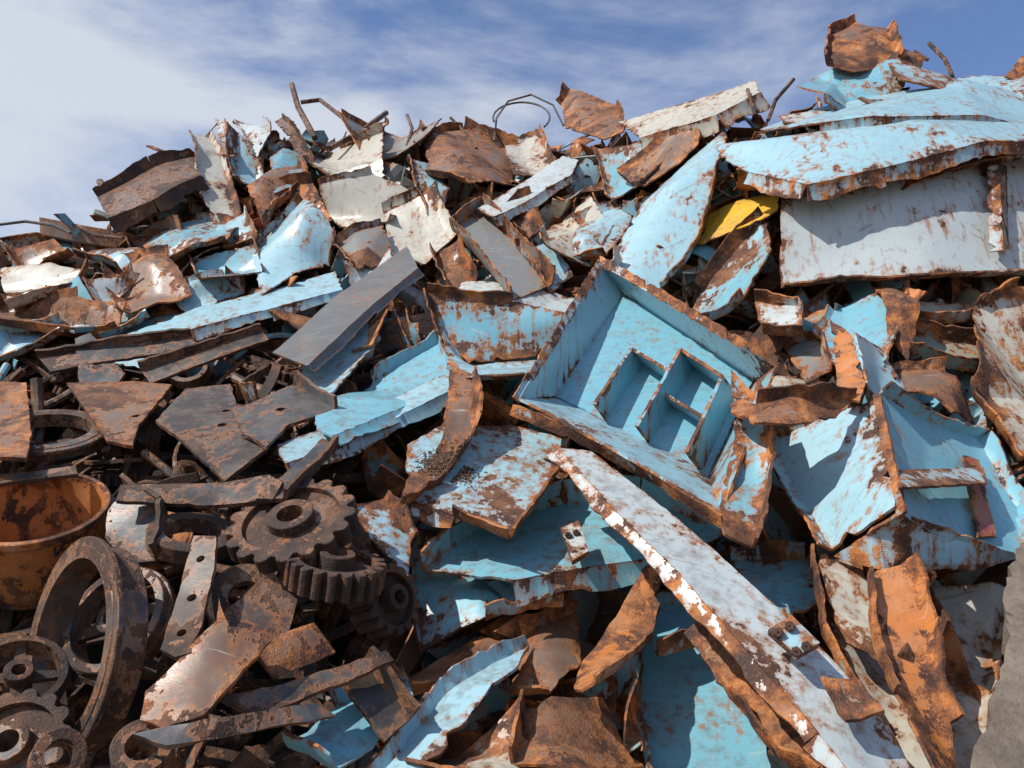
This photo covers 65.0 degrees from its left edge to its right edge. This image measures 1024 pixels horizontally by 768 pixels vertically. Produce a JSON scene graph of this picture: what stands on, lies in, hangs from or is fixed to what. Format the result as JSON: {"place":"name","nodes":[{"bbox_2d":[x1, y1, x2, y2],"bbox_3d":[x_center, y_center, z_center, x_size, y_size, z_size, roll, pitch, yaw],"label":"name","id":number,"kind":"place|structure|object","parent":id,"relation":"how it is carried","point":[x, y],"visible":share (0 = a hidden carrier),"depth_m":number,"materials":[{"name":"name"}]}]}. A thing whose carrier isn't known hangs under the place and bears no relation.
{"place":"outdoors","nodes":[
{"label":"outdoors","id":0,"kind":"place"},
{"bbox_2d":[0,0,1023,236],"label":"sky","id":1,"kind":"structure","parent":0,"point":[86,85],"materials":[{"name":"blue"}]},
{"label":"ground","id":2,"kind":"structure","parent":0,"visible":0},
{"bbox_2d":[0,289,776,766],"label":"rubble mound","id":3,"kind":"object","parent":2,"relation":"on","point":[168,443],"depth_m":5.37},
{"bbox_2d":[0,87,1023,767],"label":"scrap metal pile","id":4,"kind":"object","parent":2,"relation":"on","point":[374,471],"visible":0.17,"depth_m":5.97,"materials":[{"name":"paint"}]},
{"bbox_2d":[0,311,63,361],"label":"crumpled steel sheet","id":5,"kind":"object","parent":4,"relation":"on","point":[15,342],"visible":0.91,"depth_m":6.69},
{"bbox_2d":[0,635,70,699],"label":"spoked cast wheel","id":6,"kind":"object","parent":4,"relation":"on","point":[19,675],"visible":0.73,"depth_m":3.50,"materials":[{"name":"paint"}]},
{"bbox_2d":[1,239,73,265],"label":"crumpled steel sheet","id":7,"kind":"object","parent":4,"relation":"on","point":[52,250],"visible":0.66,"depth_m":7.84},
{"bbox_2d":[0,689,75,767],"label":"steel sprocket","id":8,"kind":"object","parent":4,"relation":"on","point":[29,718],"visible":0.84,"depth_m":3.16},
{"bbox_2d":[0,257,87,309],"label":"crumpled steel sheet","id":9,"kind":"object","parent":4,"relation":"on","point":[36,278],"visible":0.83,"depth_m":7.36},
{"bbox_2d":[0,473,111,609],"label":"orange steel bucket","id":10,"kind":"object","parent":4,"relation":"on","point":[45,526],"visible":0.74,"depth_m":4.75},
{"bbox_2d":[27,727,87,767],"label":"pipe coupling","id":11,"kind":"object","parent":4,"relation":"on","point":[73,742],"visible":1,"depth_m":2.89,"materials":[{"name":"paint"}]},
{"bbox_2d":[12,409,103,462],"bbox_3d":[-3.040,0.325,5.238,0.756,0.414,0.681,0,-10,0],"label":"steel rim wheel","id":12,"kind":"object","parent":4,"relation":"on","point":[91,439],"visible":0.56,"depth_m":5.21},
{"bbox_2d":[0,381,31,460],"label":"rusted square plate","id":13,"kind":"object","parent":12,"relation":"on","point":[15,431],"visible":1,"depth_m":5.18,"materials":[{"name":"paint"}]},
{"bbox_2d":[0,286,125,337],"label":"crumpled steel sheet","id":14,"kind":"object","parent":4,"relation":"on","point":[70,306],"visible":0.85,"depth_m":7.00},
{"bbox_2d":[26,536,148,757],"bbox_3d":[-1.870,1.142,3.516,0.940,0.937,0.235,-9,-13,41],"label":"steel ring","id":15,"kind":"object","parent":4,"relation":"on","point":[81,562],"visible":0.69,"depth_m":3.33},
{"bbox_2d":[82,261,139,301],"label":"crumpled steel sheet","id":16,"kind":"object","parent":4,"relation":"on","point":[122,285],"visible":0.86,"depth_m":7.28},
{"bbox_2d":[35,327,195,373],"bbox_3d":[-3.127,-0.265,6.358,1.228,0.431,0.185,2,-10,-9],"label":"flat steel bar","id":17,"kind":"object","parent":4,"relation":"on","point":[114,348],"visible":0.94,"depth_m":6.37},
{"bbox_2d":[62,567,175,680],"bbox_3d":[-1.864,1.133,3.825,0.534,0.514,0.368,0,-10,0],"label":"spoked cast wheel","id":18,"kind":"object","parent":4,"relation":"on","point":[80,631],"visible":0.46,"depth_m":3.80,"materials":[{"name":"paint"}]},
{"bbox_2d":[105,473,167,565],"bbox_3d":[-1.911,0.689,4.146,0.560,0.479,0.244,-6,-12,33],"label":"steel angle bracket","id":19,"kind":"object","parent":18,"relation":"on","point":[126,526],"visible":0.77,"depth_m":4.14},
{"bbox_2d":[67,381,171,448],"bbox_3d":[-2.666,0.212,5.657,0.591,0.603,1.347,9,-13,-41],"label":"rusted square plate","id":20,"kind":"object","parent":4,"relation":"on","point":[118,413],"visible":1,"depth_m":5.62,"materials":[{"name":"paint"}]},
{"bbox_2d":[75,333,125,382],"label":"gusset plate","id":21,"kind":"object","parent":20,"relation":"on","point":[109,372],"visible":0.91,"depth_m":6.20,"materials":[{"name":"paint"}]},
{"bbox_2d":[137,323,268,382],"bbox_3d":[-2.412,-0.239,6.305,0.951,0.594,0.202,4,-11,-24],"label":"flat steel bar","id":22,"kind":"object","parent":20,"relation":"on","point":[161,367],"visible":1,"depth_m":6.28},
{"bbox_2d":[109,719,175,767],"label":"pipe coupling","id":23,"kind":"object","parent":4,"relation":"on","point":[126,746],"visible":0.71,"depth_m":2.96,"materials":[{"name":"paint"}]},
{"bbox_2d":[100,244,192,314],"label":"crumpled steel sheet","id":24,"kind":"object","parent":4,"relation":"on","point":[161,279],"visible":0.87,"depth_m":7.29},
{"bbox_2d":[92,148,209,232],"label":"rusted channel beam","id":25,"kind":"structure","parent":4,"relation":"on","point":[135,193],"depth_m":8.51,"materials":[{"name":"metal"}]},
{"bbox_2d":[145,512,231,564],"bbox_3d":[-1.648,0.791,4.140,0.445,0.264,0.432,0,-10,0],"label":"bearing ring","id":26,"kind":"object","parent":4,"relation":"on","point":[172,551],"visible":0.66,"depth_m":4.16,"materials":[{"name":"paint"}]},
{"bbox_2d":[142,212,238,261],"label":"crumpled steel sheet","id":27,"kind":"object","parent":4,"relation":"on","point":[199,231],"visible":0.77,"depth_m":8.07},
{"bbox_2d":[140,600,275,727],"bbox_3d":[-1.206,1.098,3.209,0.296,0.446,0.488,-5,-11,25],"label":"wedge steel plate","id":28,"kind":"object","parent":4,"relation":"on","point":[198,682],"visible":0.98,"depth_m":3.14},
{"bbox_2d":[160,536,217,660],"bbox_3d":[-1.382,0.908,3.491,0.146,0.485,0.539,2,-10,-10],"label":"slotted steel plate","id":29,"kind":"object","parent":28,"relation":"on","point":[188,616],"visible":0.99,"depth_m":3.46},
{"bbox_2d":[156,384,268,482],"bbox_3d":[-1.874,0.292,5.221,1.349,0.783,0.633,-9,-14,43],"label":"gusset plate","id":30,"kind":"object","parent":4,"relation":"on","point":[200,424],"visible":0.91,"depth_m":5.06,"materials":[{"name":"paint"}]},
{"bbox_2d":[189,130,241,222],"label":"crumpled steel sheet","id":31,"kind":"object","parent":4,"relation":"on","point":[220,195],"visible":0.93,"depth_m":8.98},
{"bbox_2d":[188,234,263,279],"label":"crumpled steel sheet","id":32,"kind":"object","parent":4,"relation":"on","point":[238,260],"visible":0.8,"depth_m":7.76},
{"bbox_2d":[133,704,335,749],"bbox_3d":[-1.018,1.276,3.004,0.729,0.102,0.120,4,-11,-23],"label":"flat steel bar","id":33,"kind":"object","parent":4,"relation":"on","point":[177,736],"visible":1,"depth_m":2.96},
{"bbox_2d":[128,272,342,346],"bbox_3d":[-2.365,-0.641,6.967,1.771,1.038,0.478,4,-11,-21],"label":"long steel sheet","id":34,"kind":"object","parent":4,"relation":"on","point":[217,319],"visible":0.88,"depth_m":6.94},
{"bbox_2d":[176,265,244,311],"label":"crumpled steel sheet","id":35,"kind":"object","parent":34,"relation":"on","point":[206,293],"visible":0.64,"depth_m":7.36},
{"bbox_2d":[248,192,335,295],"bbox_3d":[-2.266,-1.377,7.906,0.750,1.424,0.982,8,-13,-39],"label":"crumpled steel sheet","id":36,"kind":"object","parent":34,"relation":"on","point":[296,235],"visible":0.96,"depth_m":7.76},
{"bbox_2d":[225,121,263,184],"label":"crumpled steel sheet","id":37,"kind":"object","parent":4,"relation":"on","point":[246,166],"visible":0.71,"depth_m":9.44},
{"bbox_2d":[207,564,282,622],"bbox_3d":[-1.237,0.999,3.736,0.340,0.315,0.211,4,-11,-20],"label":"bearing ring","id":38,"kind":"object","parent":4,"relation":"on","point":[227,582],"visible":0.39,"depth_m":3.75,"materials":[{"name":"paint"}]},
{"bbox_2d":[224,478,358,575],"bbox_3d":[-1.109,0.714,4.078,0.663,0.494,0.567,0,-10,0],"label":"steel sprocket","id":39,"kind":"object","parent":38,"relation":"on","point":[308,521],"visible":0.9,"depth_m":3.99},
{"bbox_2d":[116,475,283,508],"bbox_3d":[-1.639,0.565,4.238,0.848,0.184,0.179,0,-10,0],"label":"flat steel bar","id":40,"kind":"object","parent":39,"relation":"on","point":[243,492],"visible":0.97,"depth_m":4.21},
{"bbox_2d":[256,434,338,502],"bbox_3d":[-1.159,0.457,4.448,0.163,0.410,0.632,-3,-10,16],"label":"flat steel bar","id":41,"kind":"object","parent":39,"relation":"on","point":[315,458],"visible":0.95,"depth_m":4.43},
{"bbox_2d":[223,577,296,634],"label":"rusted wedge plate","id":42,"kind":"object","parent":4,"relation":"on","point":[262,603],"visible":0.73,"depth_m":3.63,"materials":[{"name":"paint"}]},
{"bbox_2d":[245,158,306,224],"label":"crumpled steel sheet","id":43,"kind":"object","parent":4,"relation":"on","point":[267,201],"visible":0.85,"depth_m":8.56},
{"bbox_2d":[233,370,337,449],"bbox_3d":[-1.518,0.154,5.247,0.707,0.643,0.658,-8,-13,38],"label":"bracket plate","id":44,"kind":"object","parent":4,"relation":"on","point":[266,422],"visible":0.96,"depth_m":5.30,"materials":[{"name":"paint"}]},
{"bbox_2d":[257,623,334,679],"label":"rusted steel plate","id":45,"kind":"object","parent":4,"relation":"on","point":[293,649],"visible":0.84,"depth_m":3.48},
{"bbox_2d":[219,651,393,713],"bbox_3d":[-0.839,1.255,3.372,0.776,0.189,0.104,10,-14,-44],"label":"flat steel bar","id":46,"kind":"object","parent":4,"relation":"on","point":[294,692],"visible":0.92,"depth_m":3.33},
{"bbox_2d":[283,545,386,603],"bbox_3d":[-0.853,0.909,3.883,0.490,0.263,0.492,0,-10,0],"label":"pinion gear","id":47,"kind":"object","parent":4,"relation":"on","point":[346,575],"visible":0.86,"depth_m":3.72,"materials":[{"name":"paint"}]},
{"bbox_2d":[298,304,388,393],"bbox_3d":[-1.362,-0.327,6.286,0.466,1.289,1.301,-4,-11,19],"label":"blue steel panel","id":48,"kind":"object","parent":4,"relation":"on","point":[333,374],"visible":0.71,"depth_m":6.25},
{"bbox_2d":[302,122,384,177],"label":"crumpled steel sheet","id":49,"kind":"object","parent":4,"relation":"on","point":[349,156],"visible":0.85,"depth_m":9.46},
{"bbox_2d":[281,666,412,767],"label":"crumpled steel sheet","id":50,"kind":"object","parent":4,"relation":"on","point":[345,736],"visible":0.51,"depth_m":3.44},
{"bbox_2d":[272,246,423,372],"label":"steel beam","id":51,"kind":"structure","parent":4,"relation":"on","point":[328,331],"depth_m":6.54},
{"bbox_2d":[277,373,448,470],"bbox_3d":[-0.935,0.224,5.318,0.424,0.856,1.621,-7,-12,36],"label":"blue steel panel","id":52,"kind":"object","parent":4,"relation":"on","point":[430,398],"visible":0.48,"depth_m":5.26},
{"bbox_2d":[332,218,393,269],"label":"crumpled steel sheet","id":53,"kind":"object","parent":4,"relation":"on","point":[359,245],"visible":0.94,"depth_m":7.79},
{"bbox_2d":[318,166,414,228],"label":"crumpled steel sheet","id":54,"kind":"object","parent":4,"relation":"on","point":[356,195],"visible":0.69,"depth_m":8.58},
{"bbox_2d":[342,645,420,742],"bbox_3d":[-0.581,1.359,3.538,0.358,0.378,0.191,-5,-11,24],"label":"rusted steel plate","id":55,"kind":"object","parent":4,"relation":"on","point":[387,704],"visible":0.83,"depth_m":3.52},
{"bbox_2d":[315,330,448,445],"bbox_3d":[-0.949,-0.022,5.768,0.768,1.109,1.661,-6,-11,29],"label":"blue steel panel","id":56,"kind":"object","parent":4,"relation":"on","point":[376,406],"visible":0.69,"depth_m":5.89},
{"bbox_2d":[346,563,419,639],"bbox_3d":[-0.651,1.106,4.083,0.263,0.386,0.358,-8,-13,38],"label":"pinion gear","id":57,"kind":"object","parent":4,"relation":"on","point":[389,612],"visible":0.82,"depth_m":4.01,"materials":[{"name":"paint"}]},
{"bbox_2d":[357,490,417,575],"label":"rusted steel plate","id":58,"kind":"object","parent":4,"relation":"on","point":[390,529],"visible":0.91,"depth_m":4.49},
{"bbox_2d":[337,108,441,160],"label":"crumpled steel sheet","id":59,"kind":"object","parent":4,"relation":"on","point":[394,146],"visible":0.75,"depth_m":9.88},
{"bbox_2d":[381,180,456,265],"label":"crumpled steel sheet","id":60,"kind":"object","parent":4,"relation":"on","point":[414,227],"visible":0.87,"depth_m":8.24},
{"bbox_2d":[390,636,498,695],"bbox_3d":[-0.374,1.447,4.142,0.471,0.212,0.684,-6,-12,32],"label":"rusted steel plate","id":61,"kind":"object","parent":4,"relation":"on","point":[424,680],"visible":0.56,"depth_m":4.22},
{"bbox_2d":[366,635,529,767],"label":"blue steel panel","id":62,"kind":"object","parent":4,"relation":"on","point":[452,702],"visible":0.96,"depth_m":3.69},
{"bbox_2d":[408,557,502,651],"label":"crumpled steel sheet","id":63,"kind":"object","parent":4,"relation":"on","point":[450,605],"visible":0.57,"depth_m":4.51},
{"bbox_2d":[484,580,569,620],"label":"crumpled steel sheet","id":64,"kind":"object","parent":63,"relation":"on","point":[506,604],"visible":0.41,"depth_m":4.37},
{"bbox_2d":[403,699,536,767],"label":"crumpled steel sheet","id":65,"kind":"object","parent":4,"relation":"on","point":[488,749],"visible":0.8,"depth_m":3.56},
{"bbox_2d":[421,116,555,185],"bbox_3d":[-0.299,-2.754,9.310,1.618,1.633,1.757,0,-10,0],"label":"rusted tank shell","id":66,"kind":"object","parent":4,"relation":"on","point":[452,152],"visible":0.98,"depth_m":9.47},
{"bbox_2d":[423,282,564,380],"bbox_3d":[-0.071,-0.430,6.124,1.331,1.014,1.123,0,-10,0],"label":"folded steel trough","id":67,"kind":"object","parent":4,"relation":"on","point":[481,326],"visible":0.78,"depth_m":6.61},
{"bbox_2d":[458,281,573,311],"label":"long steel sheet","id":68,"kind":"object","parent":4,"relation":"on","point":[544,298],"visible":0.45,"depth_m":7.09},
{"bbox_2d":[429,232,477,286],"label":"crumpled steel sheet","id":69,"kind":"object","parent":68,"relation":"on","point":[455,265],"visible":0.9,"depth_m":7.54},
{"bbox_2d":[449,193,555,299],"bbox_3d":[-0.165,-1.354,7.642,0.565,1.544,1.494,6,-12,-30],"label":"steel channel","id":70,"kind":"object","parent":68,"relation":"on","point":[490,244],"visible":0.93,"depth_m":7.59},
{"bbox_2d":[514,225,572,292],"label":"crumpled steel sheet","id":71,"kind":"object","parent":68,"relation":"on","point":[563,273],"visible":0.69,"depth_m":7.50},
{"bbox_2d":[476,156,577,226],"bbox_3d":[0.219,-2.095,8.604,1.376,1.284,0.439,8,-13,-38],"label":"curved steel strip","id":72,"kind":"object","parent":4,"relation":"on","point":[550,180],"visible":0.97,"depth_m":8.51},
{"bbox_2d":[509,593,581,695],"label":"crumpled steel sheet","id":73,"kind":"object","parent":4,"relation":"on","point":[551,659],"visible":0.89,"depth_m":4.26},
{"bbox_2d":[420,474,722,606],"bbox_3d":[0.367,0.878,4.695,1.792,0.752,0.784,4,-11,-20],"label":"sheet","id":74,"kind":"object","parent":4,"relation":"on","point":[569,539],"depth_m":4.59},
{"bbox_2d":[401,423,570,539],"bbox_3d":[-0.184,0.563,4.985,0.916,0.773,1.109,-5,-11,24],"label":"steel plate","id":75,"kind":"object","parent":74,"relation":"on","point":[518,465],"visible":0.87,"depth_m":4.87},
{"bbox_2d":[398,360,483,507],"bbox_3d":[-0.388,0.247,5.028,0.346,1.067,1.156,-2,-10,12],"label":"strip","id":76,"kind":"object","parent":75,"relation":"on","point":[463,409],"visible":0.98,"depth_m":5.16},
{"bbox_2d":[508,689,642,767],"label":"crumpled steel sheet","id":77,"kind":"object","parent":4,"relation":"on","point":[574,732],"visible":0.98,"depth_m":3.59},
{"bbox_2d":[539,195,613,266],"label":"crumpled steel sheet","id":78,"kind":"object","parent":4,"relation":"on","point":[557,238],"visible":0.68,"depth_m":7.93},
{"bbox_2d":[566,201,631,263],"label":"crumpled steel sheet","id":79,"kind":"object","parent":4,"relation":"on","point":[588,237],"visible":0.98,"depth_m":7.79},
{"bbox_2d":[574,564,660,691],"bbox_3d":[0.575,1.165,4.122,0.266,0.636,1.076,-6,-12,32],"label":"rusted leaf sheet","id":80,"kind":"object","parent":4,"relation":"on","point":[628,634],"visible":0.95,"depth_m":4.15,"materials":[{"name":"paint"}]},
{"bbox_2d":[592,140,671,198],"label":"crumpled steel sheet","id":81,"kind":"object","parent":4,"relation":"on","point":[616,185],"visible":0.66,"depth_m":8.85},
{"bbox_2d":[509,256,779,528],"bbox_3d":[0.974,-0.159,5.592,1.674,2.300,1.934,-7,-12,35],"label":"ribbed steel hopper","id":82,"kind":"object","parent":4,"relation":"on","point":[638,384],"visible":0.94,"depth_m":5.59,"materials":[{"name":"metal"}]},
{"bbox_2d":[617,132,726,297],"bbox_3d":[1.557,-1.615,7.409,1.499,2.024,0.678,7,-12,-36],"label":"steel blade sheet","id":83,"kind":"object","parent":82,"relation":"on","point":[671,215],"visible":0.92,"depth_m":7.17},
{"bbox_2d":[617,129,699,187],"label":"crumpled steel sheet","id":84,"kind":"object","parent":4,"relation":"on","point":[650,156],"visible":0.97,"depth_m":8.32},
{"bbox_2d":[556,81,770,149],"bbox_3d":[1.459,-3.316,9.306,0.784,2.000,3.076,8,-13,-39],"label":"bent steel girder","id":85,"kind":"object","parent":4,"relation":"on","point":[590,115],"visible":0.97,"depth_m":8.79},
{"bbox_2d":[636,590,770,767],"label":"blue steel panel","id":86,"kind":"object","parent":4,"relation":"on","point":[690,713],"visible":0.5,"depth_m":4.06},
{"bbox_2d":[546,448,909,767],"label":"long diagonal beam","id":87,"kind":"structure","parent":4,"relation":"on","point":[814,696],"depth_m":3.44,"materials":[{"name":"metal"}]},
{"bbox_2d":[693,206,771,320],"bbox_3d":[1.795,-0.981,6.606,0.775,1.181,0.736,0,-10,0],"label":"crumpled steel sheet","id":88,"kind":"object","parent":4,"relation":"on","point":[726,276],"visible":0.83,"depth_m":6.82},
{"bbox_2d":[697,194,779,244],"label":"yellow steel sheet","id":89,"kind":"object","parent":4,"relation":"on","point":[723,221],"visible":0.81,"depth_m":7.14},
{"bbox_2d":[719,370,776,548],"bbox_3d":[1.297,0.352,4.415,0.286,1.070,0.948,-4,-11,23],"label":"sheet","id":90,"kind":"object","parent":4,"relation":"on","point":[744,510],"visible":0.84,"depth_m":4.42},
{"bbox_2d":[684,597,824,767],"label":"rusted curled plate","id":91,"kind":"object","parent":4,"relation":"on","point":[778,735],"visible":0.32,"depth_m":3.47,"materials":[{"name":"paint"}]},
{"bbox_2d":[730,540,816,616],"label":"crumpled steel sheet","id":92,"kind":"object","parent":4,"relation":"on","point":[776,573],"visible":0.72,"depth_m":4.58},
{"bbox_2d":[754,289,802,337],"bbox_3d":[1.983,-0.537,6.001,0.361,0.476,0.424,-4,-11,23],"label":"steel channel","id":93,"kind":"object","parent":4,"relation":"on","point":[778,314],"visible":1,"depth_m":6.07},
{"bbox_2d":[730,381,856,425],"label":"rusted curled plate","id":94,"kind":"object","parent":4,"relation":"on","point":[795,404],"visible":0.98,"depth_m":4.55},
{"bbox_2d":[784,329,833,383],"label":"crumpled steel sheet","id":95,"kind":"object","parent":4,"relation":"on","point":[810,357],"visible":0.91,"depth_m":5.82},
{"bbox_2d":[797,51,904,110],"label":"crumpled steel sheet","id":96,"kind":"object","parent":4,"relation":"on","point":[838,89],"visible":0.69,"depth_m":7.88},
{"bbox_2d":[812,286,898,377],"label":"crumpled steel sheet","id":97,"kind":"object","parent":4,"relation":"on","point":[864,317],"visible":0.5,"depth_m":5.99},
{"bbox_2d":[819,556,909,661],"bbox_3d":[1.709,1.064,3.881,0.369,0.488,0.609,0,-10,0],"label":"crumpled steel sheet","id":98,"kind":"object","parent":4,"relation":"on","point":[845,588],"visible":0.62,"depth_m":3.99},
{"bbox_2d":[830,319,904,402],"bbox_3d":[2.305,-0.165,5.135,0.466,0.711,1.003,-4,-11,21],"label":"orange steel angle","id":99,"kind":"object","parent":4,"relation":"on","point":[877,375],"visible":0.79,"depth_m":5.20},
{"bbox_2d":[716,120,1023,200],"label":"flattened steel sheet","id":100,"kind":"object","parent":4,"relation":"on","point":[825,165],"visible":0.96,"depth_m":6.59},
{"bbox_2d":[760,80,1023,132],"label":"flattened steel sheet","id":101,"kind":"object","parent":100,"relation":"on","point":[966,100],"visible":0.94,"depth_m":7.23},
{"bbox_2d":[773,381,1023,570],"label":"steel hopper box","id":102,"kind":"object","parent":4,"relation":"on","point":[950,491],"visible":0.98,"depth_m":4.47,"materials":[{"name":"metal"}]},
{"bbox_2d":[872,280,927,359],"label":"rusted curled plate","id":103,"kind":"object","parent":4,"relation":"on","point":[902,309],"visible":0.98,"depth_m":5.79,"materials":[{"name":"paint"}]},
{"bbox_2d":[809,543,991,767],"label":"rusted steel panel","id":104,"kind":"object","parent":4,"relation":"on","point":[969,727],"visible":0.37,"depth_m":3.71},
{"bbox_2d":[779,155,1023,287],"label":"white steel panel","id":105,"kind":"object","parent":4,"relation":"on","point":[967,221],"visible":0.87,"depth_m":6.47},
{"bbox_2d":[867,552,964,767],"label":"rusted steel panel","id":106,"kind":"object","parent":4,"relation":"on","point":[901,611],"visible":1,"depth_m":3.58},
{"bbox_2d":[824,14,1023,79],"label":"rusted curled plate","id":107,"kind":"object","parent":4,"relation":"on","point":[852,45],"visible":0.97,"depth_m":8.26,"materials":[{"name":"paint"}]},
{"bbox_2d":[890,356,974,423],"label":"crumpled steel sheet","id":108,"kind":"object","parent":4,"relation":"on","point":[931,377],"visible":0.68,"depth_m":5.36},
{"bbox_2d":[900,316,990,371],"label":"steel beam","id":109,"kind":"structure","parent":4,"relation":"on","point":[956,345],"depth_m":5.91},
{"bbox_2d":[919,301,991,323],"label":"steel beam","id":110,"kind":"structure","parent":4,"relation":"on","point":[945,313],"depth_m":6.10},
{"bbox_2d":[888,62,1023,98],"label":"crumpled steel sheet","id":111,"kind":"object","parent":4,"relation":"on","point":[917,76],"visible":0.53,"depth_m":7.88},
{"bbox_2d":[934,582,1004,692],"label":"crumpled steel sheet","id":112,"kind":"object","parent":4,"relation":"on","point":[975,612],"visible":0.52,"depth_m":4.27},
{"bbox_2d":[970,276,1023,461],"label":"twisted rusty sheet","id":113,"kind":"object","parent":4,"relation":"on","point":[997,384],"visible":1,"depth_m":5.74,"materials":[{"name":"paint"}]},
{"bbox_2d":[970,542,1023,767],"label":"concrete slab","id":114,"kind":"structure","parent":4,"relation":"on","point":[999,743],"depth_m":3.12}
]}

